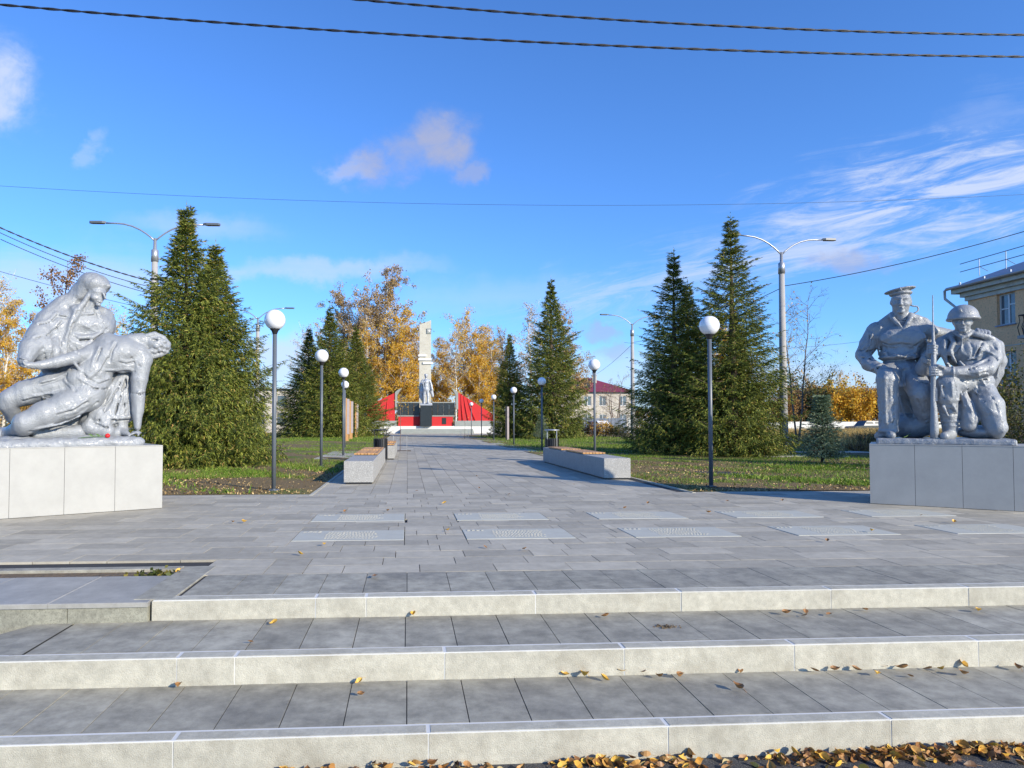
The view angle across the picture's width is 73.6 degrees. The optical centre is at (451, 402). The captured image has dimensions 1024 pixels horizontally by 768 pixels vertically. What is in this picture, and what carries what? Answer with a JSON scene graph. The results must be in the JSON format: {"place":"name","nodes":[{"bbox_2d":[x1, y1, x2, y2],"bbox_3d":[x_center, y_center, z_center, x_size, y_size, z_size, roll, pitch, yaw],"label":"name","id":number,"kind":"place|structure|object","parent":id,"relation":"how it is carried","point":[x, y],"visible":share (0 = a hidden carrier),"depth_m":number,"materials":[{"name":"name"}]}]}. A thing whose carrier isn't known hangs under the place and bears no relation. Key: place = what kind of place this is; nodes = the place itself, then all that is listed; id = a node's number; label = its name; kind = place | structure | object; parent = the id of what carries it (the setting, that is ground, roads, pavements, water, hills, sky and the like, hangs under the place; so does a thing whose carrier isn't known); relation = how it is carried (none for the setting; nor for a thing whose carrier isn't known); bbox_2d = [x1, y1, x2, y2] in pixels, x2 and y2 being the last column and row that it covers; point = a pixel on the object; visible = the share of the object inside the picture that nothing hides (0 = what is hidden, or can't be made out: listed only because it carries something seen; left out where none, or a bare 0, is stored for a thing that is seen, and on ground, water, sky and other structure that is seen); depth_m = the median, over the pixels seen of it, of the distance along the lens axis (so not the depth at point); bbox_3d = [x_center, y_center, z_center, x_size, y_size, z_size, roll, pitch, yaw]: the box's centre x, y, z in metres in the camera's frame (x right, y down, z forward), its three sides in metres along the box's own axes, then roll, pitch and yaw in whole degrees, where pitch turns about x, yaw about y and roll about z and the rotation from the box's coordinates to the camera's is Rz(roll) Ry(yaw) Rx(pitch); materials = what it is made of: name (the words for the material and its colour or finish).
{"place":"outdoors","nodes":[
{"label":"outdoors","id":0,"kind":"place"},
{"bbox_2d":[0,495,423,567],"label":"plaza bed","id":1,"kind":"object","parent":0,"point":[108,565],"depth_m":5.60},
{"bbox_2d":[310,514,404,521],"bbox_3d":[-1.119,1.405,8.274,1.098,0.027,0.612,0,-2,-4],"label":"paving plaque","id":2,"kind":"object","parent":1,"relation":"on","point":[352,517],"visible":0.99,"depth_m":8.26,"materials":[{"name":"stone"}]},
{"bbox_2d":[454,513,548,521],"bbox_3d":[0.598,1.409,8.385,1.098,0.027,0.612,0,-2,-4],"label":"paving plaque","id":3,"kind":"object","parent":1,"relation":"on","point":[493,516],"visible":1,"depth_m":8.36,"materials":[{"name":"stone"}]},
{"bbox_2d":[586,512,686,518],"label":"paving plaque","id":4,"kind":"object","parent":1,"relation":"on","point":[634,515],"visible":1,"depth_m":8.45,"materials":[{"name":"stone"}]},
{"bbox_2d":[714,510,822,517],"bbox_3d":[3.996,1.415,8.604,1.098,0.027,0.612,0,-2,-4],"label":"paving plaque","id":5,"kind":"object","parent":1,"relation":"on","point":[770,514],"visible":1,"depth_m":8.54,"materials":[{"name":"stone"}]},
{"bbox_2d":[841,509,955,516],"bbox_3d":[5.702,1.419,8.715,1.098,0.027,0.612,0,-2,-4],"label":"paving plaque","id":6,"kind":"object","parent":1,"relation":"on","point":[889,513],"visible":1,"depth_m":8.64,"materials":[{"name":"stone"}]},
{"bbox_2d":[915,524,1023,533],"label":"paving plaque","id":7,"kind":"object","parent":1,"relation":"on","point":[980,528],"visible":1,"depth_m":7.41,"materials":[{"name":"stone"}]},
{"bbox_2d":[162,435,388,494],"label":"lawn","id":8,"kind":"structure","parent":0,"point":[263,482],"depth_m":13.92,"materials":[{"name":"plant"}]},
{"bbox_2d":[0,269,37,387],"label":"birch tree","id":9,"kind":"object","parent":8,"relation":"on","point":[3,289],"visible":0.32,"depth_m":64.02,"materials":[{"name":"orange plant"}]},
{"bbox_2d":[0,295,40,426],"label":"birch tree","id":10,"kind":"object","parent":8,"relation":"on","point":[8,379],"visible":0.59,"depth_m":59.74,"materials":[{"name":"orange plant"}]},
{"bbox_2d":[5,251,87,369],"bbox_3d":[-22.705,-3.219,39.369,4.695,11.205,3.477,0,-2,-4],"label":"aspen tree","id":11,"kind":"object","parent":8,"relation":"on","point":[67,281],"visible":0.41,"depth_m":38.78,"materials":[{"name":"brown plant"}]},
{"bbox_2d":[89,221,220,430],"bbox_3d":[-10.261,-2.197,23.463,4.435,8.100,0.310,0,-2,-4],"label":"street light","id":12,"kind":"object","parent":8,"relation":"on","point":[154,255],"visible":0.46,"depth_m":23.48,"materials":[{"name":"metal"}]},
{"bbox_2d":[108,201,281,469],"bbox_3d":[-7.403,-1.450,18.194,5.634,8.059,4.630,0,-2,-4],"label":"spruce tree","id":13,"kind":"object","parent":8,"relation":"on","point":[154,418],"visible":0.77,"depth_m":17.54,"materials":[{"name":"green plant"}]},
{"bbox_2d":[147,240,292,467],"bbox_3d":[-6.510,-1.079,18.948,4.445,7.173,5.409,1,-2,-34],"label":"spruce tree","id":14,"kind":"object","parent":8,"relation":"on","point":[248,355],"visible":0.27,"depth_m":18.76,"materials":[{"name":"green plant"}]},
{"bbox_2d":[264,309,285,490],"bbox_3d":[-3.040,-0.053,11.685,0.356,3.108,0.356,0,-2,-4],"label":"globe lamp","id":15,"kind":"object","parent":8,"relation":"on","point":[274,320],"visible":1,"depth_m":11.64,"materials":[{"name":"metal"}]},
{"bbox_2d":[266,329,340,436],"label":"spruce tree","id":16,"kind":"object","parent":8,"relation":"on","point":[291,407],"visible":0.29,"depth_m":56.52,"materials":[{"name":"green plant"}]},
{"bbox_2d":[315,349,328,465],"bbox_3d":[-3.440,0.137,18.020,0.356,3.108,0.356,0,-2,12],"label":"globe lamp","id":17,"kind":"object","parent":8,"relation":"on","point":[321,356],"visible":0.94,"depth_m":17.98,"materials":[{"name":"metal"}]},
{"bbox_2d":[278,307,378,437],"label":"spruce tree","id":18,"kind":"object","parent":8,"relation":"on","point":[332,398],"visible":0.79,"depth_m":54.81,"materials":[{"name":"green plant"}]},
{"bbox_2d":[334,327,399,435],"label":"spruce tree","id":19,"kind":"object","parent":8,"relation":"on","point":[368,404],"visible":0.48,"depth_m":59.19,"materials":[{"name":"green plant"}]},
{"bbox_2d":[5,424,630,434],"bbox_3d":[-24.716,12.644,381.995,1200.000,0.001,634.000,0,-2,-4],"label":"ground","id":20,"kind":"structure","parent":0,"point":[453,425],"depth_m":77.70,"materials":[{"name":"green plant"}]},
{"bbox_2d":[253,388,305,432],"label":"building","id":21,"kind":"structure","parent":20,"relation":"on","point":[279,397],"depth_m":82.81,"materials":[{"name":"paint"}]},
{"bbox_2d":[311,280,382,387],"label":"birch tree","id":22,"kind":"object","parent":20,"relation":"on","point":[339,298],"visible":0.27,"depth_m":93.77,"materials":[{"name":"beige plant"}]},
{"bbox_2d":[335,296,394,414],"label":"birch tree","id":23,"kind":"object","parent":20,"relation":"on","point":[371,311],"visible":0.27,"depth_m":88.76,"materials":[{"name":"orange plant"}]},
{"bbox_2d":[344,318,395,414],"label":"birch tree","id":24,"kind":"object","parent":20,"relation":"on","point":[366,338],"visible":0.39,"depth_m":85.54,"materials":[{"name":"orange plant"}]},
{"bbox_2d":[343,264,433,410],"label":"birch tree","id":25,"kind":"object","parent":20,"relation":"on","point":[392,283],"visible":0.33,"depth_m":91.14,"materials":[{"name":"orange plant"}]},
{"bbox_2d":[372,306,434,401],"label":"birch tree","id":26,"kind":"object","parent":20,"relation":"on","point":[411,395],"visible":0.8,"depth_m":87.19,"materials":[{"name":"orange plant"}]},
{"bbox_2d":[367,426,501,433],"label":"podium","id":27,"kind":"object","parent":20,"relation":"on","point":[433,429],"visible":0.69,"depth_m":75.67,"materials":[{"name":"grey stone"}]},
{"bbox_2d":[368,388,401,425],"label":"memorial wing","id":28,"kind":"structure","parent":27,"relation":"on","point":[389,404],"depth_m":75.92,"materials":[{"name":"red paint"}]},
{"bbox_2d":[418,320,432,415],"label":"obelisk","id":29,"kind":"object","parent":27,"relation":"on","point":[425,359],"visible":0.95,"depth_m":77.46,"materials":[{"name":"stone"}]},
{"bbox_2d":[397,402,454,425],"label":"name wall","id":30,"kind":"structure","parent":27,"relation":"on","point":[410,416],"depth_m":76.30,"materials":[{"name":"red stone"}]},
{"bbox_2d":[420,404,431,425],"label":"plinth","id":31,"kind":"structure","parent":27,"relation":"on","point":[425,414],"depth_m":75.47,"materials":[{"name":"black stone"}]},
{"bbox_2d":[419,374,433,403],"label":"statue","id":32,"kind":"object","parent":31,"relation":"on","point":[425,384],"visible":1,"depth_m":75.93,"materials":[{"name":"white stone"}]},
{"bbox_2d":[452,388,492,425],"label":"memorial wing","id":33,"kind":"structure","parent":27,"relation":"on","point":[463,406],"depth_m":76.46,"materials":[{"name":"red paint"}]},
{"bbox_2d":[431,336,462,414],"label":"birch tree","id":34,"kind":"object","parent":20,"relation":"on","point":[444,388],"visible":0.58,"depth_m":93.56,"materials":[{"name":"orange plant"}]},
{"bbox_2d":[432,318,482,420],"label":"birch tree","id":35,"kind":"object","parent":20,"relation":"on","point":[453,378],"visible":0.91,"depth_m":90.30,"materials":[{"name":"orange plant"}]},
{"bbox_2d":[432,304,498,410],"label":"birch tree","id":36,"kind":"object","parent":20,"relation":"on","point":[463,325],"visible":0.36,"depth_m":96.22,"materials":[{"name":"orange plant"}]},
{"bbox_2d":[455,323,507,412],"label":"birch tree","id":37,"kind":"object","parent":20,"relation":"on","point":[477,361],"visible":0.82,"depth_m":91.98,"materials":[{"name":"orange plant"}]},
{"bbox_2d":[463,322,504,412],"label":"birch tree","id":38,"kind":"object","parent":20,"relation":"on","point":[491,364],"visible":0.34,"depth_m":94.48,"materials":[{"name":"orange plant"}]},
{"bbox_2d":[481,326,525,410],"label":"birch tree","id":39,"kind":"object","parent":20,"relation":"on","point":[502,341],"visible":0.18,"depth_m":98.70,"materials":[{"name":"beige plant"}]},
{"bbox_2d":[512,300,555,403],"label":"birch tree","id":40,"kind":"object","parent":20,"relation":"on","point":[527,337],"visible":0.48,"depth_m":91.21,"materials":[{"name":"beige plant"}]},
{"bbox_2d":[533,301,594,405],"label":"birch tree","id":41,"kind":"object","parent":20,"relation":"on","point":[578,374],"visible":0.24,"depth_m":93.37,"materials":[{"name":"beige plant"}]},
{"bbox_2d":[582,374,638,418],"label":"bare tree","id":42,"kind":"object","parent":20,"relation":"on","point":[609,401],"visible":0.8,"depth_m":83.95,"materials":[{"name":"orange plant"}]},
{"bbox_2d":[775,373,812,421],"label":"shrub","id":43,"kind":"object","parent":20,"relation":"on","point":[798,408],"visible":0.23,"depth_m":96.32,"materials":[{"name":"plant"}]},
{"bbox_2d":[791,373,844,421],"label":"shrub","id":44,"kind":"object","parent":20,"relation":"on","point":[820,393],"visible":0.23,"depth_m":96.04,"materials":[{"name":"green plant"}]},
{"bbox_2d":[810,371,864,421],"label":"shrub","id":45,"kind":"object","parent":20,"relation":"on","point":[841,413],"visible":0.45,"depth_m":96.57,"materials":[{"name":"yellow plant"}]},
{"bbox_2d":[839,375,877,421],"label":"tree","id":46,"kind":"object","parent":20,"relation":"on","point":[863,413],"visible":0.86,"depth_m":95.98,"materials":[{"name":"yellow plant"}]},
{"bbox_2d":[314,451,356,458],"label":"side path","id":47,"kind":"structure","parent":0,"point":[339,453],"depth_m":24.70,"materials":[{"name":"grey concrete"}]},
{"bbox_2d":[339,368,348,455],"bbox_3d":[-3.807,0.316,24.006,0.356,3.108,0.356,-1,-2,27],"label":"globe lamp","id":48,"kind":"object","parent":47,"relation":"on","point":[343,373],"visible":0.99,"depth_m":23.96,"materials":[{"name":"metal"}]},
{"bbox_2d":[315,433,674,494],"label":"alley paving","id":49,"kind":"structure","parent":0,"point":[451,464],"depth_m":15.25,"materials":[{"name":"grey stone"}]},
{"bbox_2d":[344,447,384,483],"bbox_3d":[-1.973,1.402,16.297,0.550,0.485,6.944,0,-2,-4],"label":"stone bench","id":50,"kind":"object","parent":49,"relation":"on","point":[364,465],"visible":1,"depth_m":12.85,"materials":[{"name":"grey stone"}]},
{"bbox_2d":[543,447,630,479],"bbox_3d":[3.183,1.423,16.986,0.550,0.485,6.234,0,-2,-4],"label":"stone bench","id":51,"kind":"object","parent":49,"relation":"on","point":[602,465],"visible":1,"depth_m":15.14,"materials":[{"name":"grey stone"}]},
{"bbox_2d":[0,491,1023,575],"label":"plaza paving","id":52,"kind":"structure","parent":0,"point":[187,528],"depth_m":6.91,"materials":[{"name":"grey stone"}]},
{"bbox_2d":[0,443,162,518],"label":"pedestal","id":53,"kind":"object","parent":52,"relation":"on","point":[44,481],"visible":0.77,"depth_m":8.63,"materials":[{"name":"stone"}]},
{"bbox_2d":[0,272,170,447],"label":"statue","id":54,"kind":"object","parent":53,"relation":"on","point":[92,377],"visible":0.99,"depth_m":9.03,"materials":[{"name":"silver metal"}]},
{"bbox_2d":[292,530,403,540],"bbox_3d":[-1.034,1.366,6.967,1.098,0.027,0.612,0,-2,-4],"label":"paving plaque","id":55,"kind":"object","parent":52,"relation":"on","point":[361,535],"visible":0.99,"depth_m":6.95,"materials":[{"name":"stone"}]},
{"bbox_2d":[462,528,575,539],"bbox_3d":[0.682,1.369,7.078,1.098,0.027,0.612,0,-2,-4],"label":"paving plaque","id":56,"kind":"object","parent":52,"relation":"on","point":[550,533],"visible":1,"depth_m":7.06,"materials":[{"name":"stone"}]},
{"bbox_2d":[617,527,741,537],"bbox_3d":[2.384,1.373,7.188,1.098,0.027,0.612,0,-2,-4],"label":"paving plaque","id":57,"kind":"object","parent":52,"relation":"on","point":[648,532],"visible":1,"depth_m":7.14,"materials":[{"name":"stone"}]},
{"bbox_2d":[767,525,900,535],"bbox_3d":[4.080,1.376,7.298,1.098,0.027,0.612,0,-2,-4],"label":"paving plaque","id":58,"kind":"object","parent":52,"relation":"on","point":[829,530],"visible":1,"depth_m":7.27,"materials":[{"name":"stone"}]},
{"bbox_2d":[869,442,1023,511],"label":"pedestal","id":59,"kind":"object","parent":52,"relation":"on","point":[985,477],"visible":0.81,"depth_m":9.25,"materials":[{"name":"stone"}]},
{"bbox_2d":[855,286,1017,445],"bbox_3d":[6.937,-0.562,9.893,1.844,2.340,1.095,-1,-2,33],"label":"statue","id":60,"kind":"object","parent":59,"relation":"on","point":[962,393],"visible":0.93,"depth_m":9.60,"materials":[{"name":"silver metal"}]},
{"bbox_2d":[0,4,1023,57],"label":"overhead cable","id":61,"kind":"object","parent":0,"point":[469,38],"visible":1,"depth_m":9.20,"materials":[{"name":"black metal"}]},
{"bbox_2d":[0,0,1023,422],"label":"sky","id":62,"kind":"structure","parent":0,"point":[591,165],"materials":[{"name":"blue"}]},
{"bbox_2d":[7,186,1023,204],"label":"overhead cable","id":63,"kind":"object","parent":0,"point":[488,204],"visible":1,"depth_m":20.16,"materials":[{"name":"black metal"}]},
{"bbox_2d":[162,435,869,493],"bbox_3d":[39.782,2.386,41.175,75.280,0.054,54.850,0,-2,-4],"label":"lawn","id":64,"kind":"structure","parent":0,"point":[635,470],"depth_m":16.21,"materials":[{"name":"plant"}]},
{"bbox_2d":[310,434,695,494],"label":"kerb","id":65,"kind":"structure","parent":64,"relation":"on","point":[342,471],"depth_m":12.67,"materials":[{"name":"concrete"}]},
{"bbox_2d":[480,334,535,437],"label":"spruce tree","id":66,"kind":"object","parent":64,"relation":"on","point":[505,393],"visible":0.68,"depth_m":52.53,"materials":[{"name":"green plant"}]},
{"bbox_2d":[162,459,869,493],"bbox_3d":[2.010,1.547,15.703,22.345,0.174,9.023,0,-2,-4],"label":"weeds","id":67,"kind":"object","parent":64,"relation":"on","point":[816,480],"visible":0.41,"depth_m":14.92,"materials":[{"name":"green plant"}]},
{"bbox_2d":[162,460,869,494],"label":"leaf litter","id":68,"kind":"object","parent":64,"relation":"on","point":[694,472],"visible":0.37,"depth_m":13.72,"materials":[{"name":"brown plant"}]},
{"bbox_2d":[496,279,598,438],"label":"spruce tree","id":69,"kind":"object","parent":64,"relation":"on","point":[552,388],"visible":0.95,"depth_m":50.96,"materials":[{"name":"green plant"}]},
{"bbox_2d":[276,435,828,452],"bbox_3d":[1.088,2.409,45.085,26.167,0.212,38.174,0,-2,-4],"label":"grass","id":70,"kind":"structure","parent":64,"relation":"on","point":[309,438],"depth_m":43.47,"materials":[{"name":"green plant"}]},
{"bbox_2d":[588,359,599,450],"bbox_3d":[4.362,0.218,20.727,0.356,3.108,0.356,0,-2,-16],"label":"globe lamp","id":71,"kind":"object","parent":64,"relation":"on","point":[594,365],"visible":0.93,"depth_m":20.70,"materials":[{"name":"metal"}]},
{"bbox_2d":[600,314,652,439],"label":"street light","id":72,"kind":"object","parent":64,"relation":"on","point":[632,351],"visible":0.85,"depth_m":45.08,"materials":[{"name":"metal"}]},
{"bbox_2d":[608,249,725,455],"bbox_3d":[8.312,-1.731,25.543,5.332,8.338,4.773,2,-2,-44],"label":"spruce tree","id":73,"kind":"object","parent":64,"relation":"on","point":[654,446],"visible":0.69,"depth_m":25.22,"materials":[{"name":"green plant"}]},
{"bbox_2d":[624,279,720,447],"bbox_3d":[9.561,-1.312,27.293,5.066,7.504,4.534,0,-2,-1],"label":"spruce tree","id":74,"kind":"object","parent":64,"relation":"on","point":[690,294],"visible":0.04,"depth_m":27.27,"materials":[{"name":"green plant"}]},
{"bbox_2d":[699,316,719,486],"bbox_3d":[4.711,-0.033,12.386,0.356,3.108,0.356,1,-2,-32],"label":"globe lamp","id":75,"kind":"object","parent":64,"relation":"on","point":[709,326],"visible":1,"depth_m":12.34,"materials":[{"name":"metal"}]},
{"bbox_2d":[659,212,811,458],"bbox_3d":[9.970,-2.181,24.114,5.154,9.264,5.759,0,-2,14],"label":"spruce tree","id":76,"kind":"object","parent":64,"relation":"on","point":[741,333],"visible":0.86,"depth_m":23.48,"materials":[{"name":"green plant"}]},
{"bbox_2d":[707,323,771,456],"bbox_3d":[10.414,-0.369,24.686,2.778,5.802,3.380,0,-2,6],"label":"spruce tree","id":77,"kind":"object","parent":64,"relation":"on","point":[751,413],"visible":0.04,"depth_m":24.29,"materials":[{"name":"green plant"}]},
{"bbox_2d":[737,233,835,449],"bbox_3d":[12.557,-2.241,25.793,4.350,8.328,0.310,0,-2,-4],"label":"street light","id":78,"kind":"object","parent":64,"relation":"on","point":[782,312],"visible":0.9,"depth_m":25.75,"materials":[{"name":"metal"}]},
{"bbox_2d":[766,282,861,446],"bbox_3d":[16.543,-1.794,32.747,5.690,7.962,4.548,1,-2,-38],"label":"bare tree","id":79,"kind":"object","parent":64,"relation":"on","point":[803,374],"visible":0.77,"depth_m":32.54,"materials":[{"name":"orange plant"}]},
{"bbox_2d":[797,394,850,464],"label":"young spruce","id":80,"kind":"object","parent":64,"relation":"on","point":[820,436],"visible":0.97,"depth_m":18.88,"materials":[{"name":"green plant"}]},
{"bbox_2d":[767,426,964,450],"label":"dry grass","id":81,"kind":"structure","parent":64,"relation":"on","point":[854,431],"depth_m":36.81,"materials":[{"name":"brown plant"}]},
{"bbox_2d":[939,336,1023,443],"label":"shrub","id":82,"kind":"object","parent":64,"relation":"on","point":[1006,392],"visible":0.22,"depth_m":16.15,"materials":[{"name":"green plant"}]},
{"bbox_2d":[979,386,1023,443],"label":"shrub","id":83,"kind":"object","parent":64,"relation":"on","point":[1020,432],"visible":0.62,"depth_m":14.79,"materials":[{"name":"green plant"}]},
{"bbox_2d":[554,372,630,426],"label":"house","id":84,"kind":"structure","parent":0,"point":[599,384],"depth_m":99.78,"materials":[{"name":"paint"}]},
{"bbox_2d":[354,0,1023,35],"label":"overhead cable","id":85,"kind":"object","parent":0,"point":[681,23],"visible":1,"depth_m":9.38,"materials":[{"name":"black metal"}]},
{"bbox_2d":[408,748,1023,767],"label":"road","id":86,"kind":"structure","parent":0,"point":[976,758],"depth_m":3.16,"materials":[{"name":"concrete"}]},
{"bbox_2d":[0,708,1023,767],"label":"step coping","id":87,"kind":"object","parent":86,"relation":"on","point":[513,747],"visible":0.84,"depth_m":3.17,"materials":[{"name":"stone"}]},
{"bbox_2d":[0,707,1023,767],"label":"step grout","id":88,"kind":"object","parent":87,"relation":"on","point":[177,734],"depth_m":3.20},
{"bbox_2d":[279,739,1023,767],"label":"leaf pile","id":89,"kind":"object","parent":86,"relation":"on","point":[917,753],"visible":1,"depth_m":3.18,"materials":[{"name":"brown plant"}]},
{"bbox_2d":[943,245,1023,443],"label":"apartment building","id":90,"kind":"structure","parent":0,"point":[995,299],"depth_m":28.05,"materials":[{"name":"paint"}]},
{"bbox_2d":[995,292,1016,326],"bbox_3d":[22.829,-3.829,27.924,0.290,1.330,0.950,0,-2,-4],"label":"window","id":91,"kind":"structure","parent":90,"relation":"in","point":[1007,301],"depth_m":28.04,"materials":[{"name":"white glass"}]},
{"label":"ground","id":92,"kind":"structure","parent":0,"visible":0},
{"bbox_2d":[0,566,215,633],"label":"planter","id":93,"kind":"object","parent":92,"relation":"on","point":[37,596],"visible":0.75,"depth_m":4.61,"materials":[{"name":"stone"}]},
{"bbox_2d":[124,565,179,575],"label":"weeds","id":94,"kind":"object","parent":93,"relation":"in","point":[156,572],"visible":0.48,"depth_m":5.20,"materials":[{"name":"green plant"}]},
{"bbox_2d":[22,574,531,726],"bbox_3d":[4.713,1.541,4.558,18.000,0.492,2.024,0,-2,-4],"label":"step bed","id":95,"kind":"object","parent":92,"relation":"on","point":[299,648],"visible":0.12,"depth_m":3.97,"materials":[{"name":"grey concrete"}]},
{"bbox_2d":[0,623,73,655],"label":"paving slab","id":96,"kind":"structure","parent":95,"relation":"on","point":[21,641],"depth_m":4.07,"materials":[{"name":"grey stone"}]},
{"bbox_2d":[0,665,1023,735],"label":"step tread","id":97,"kind":"object","parent":95,"relation":"on","point":[106,710],"visible":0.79,"depth_m":3.52,"materials":[{"name":"grey stone"}]},
{"bbox_2d":[0,635,1023,689],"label":"step coping","id":98,"kind":"object","parent":95,"relation":"on","point":[194,669],"visible":0.83,"depth_m":3.82,"materials":[{"name":"stone"}]},
{"bbox_2d":[0,634,1023,684],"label":"step grout","id":99,"kind":"object","parent":95,"relation":"on","point":[443,647],"depth_m":3.86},
{"bbox_2d":[25,605,1023,654],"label":"step tread","id":100,"kind":"object","parent":95,"relation":"on","point":[214,635],"visible":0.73,"depth_m":4.22,"materials":[{"name":"grey stone"}]},
{"bbox_2d":[152,583,1023,620],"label":"step coping","id":101,"kind":"object","parent":95,"relation":"on","point":[754,598],"visible":0.82,"depth_m":4.59,"materials":[{"name":"stone"}]},
{"bbox_2d":[153,582,1023,617],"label":"step grout","id":102,"kind":"object","parent":95,"relation":"on","point":[366,595],"visible":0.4,"depth_m":4.59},
{"bbox_2d":[182,564,1023,595],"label":"step tread","id":103,"kind":"object","parent":95,"relation":"on","point":[329,583],"visible":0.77,"depth_m":5.00,"materials":[{"name":"grey stone"}]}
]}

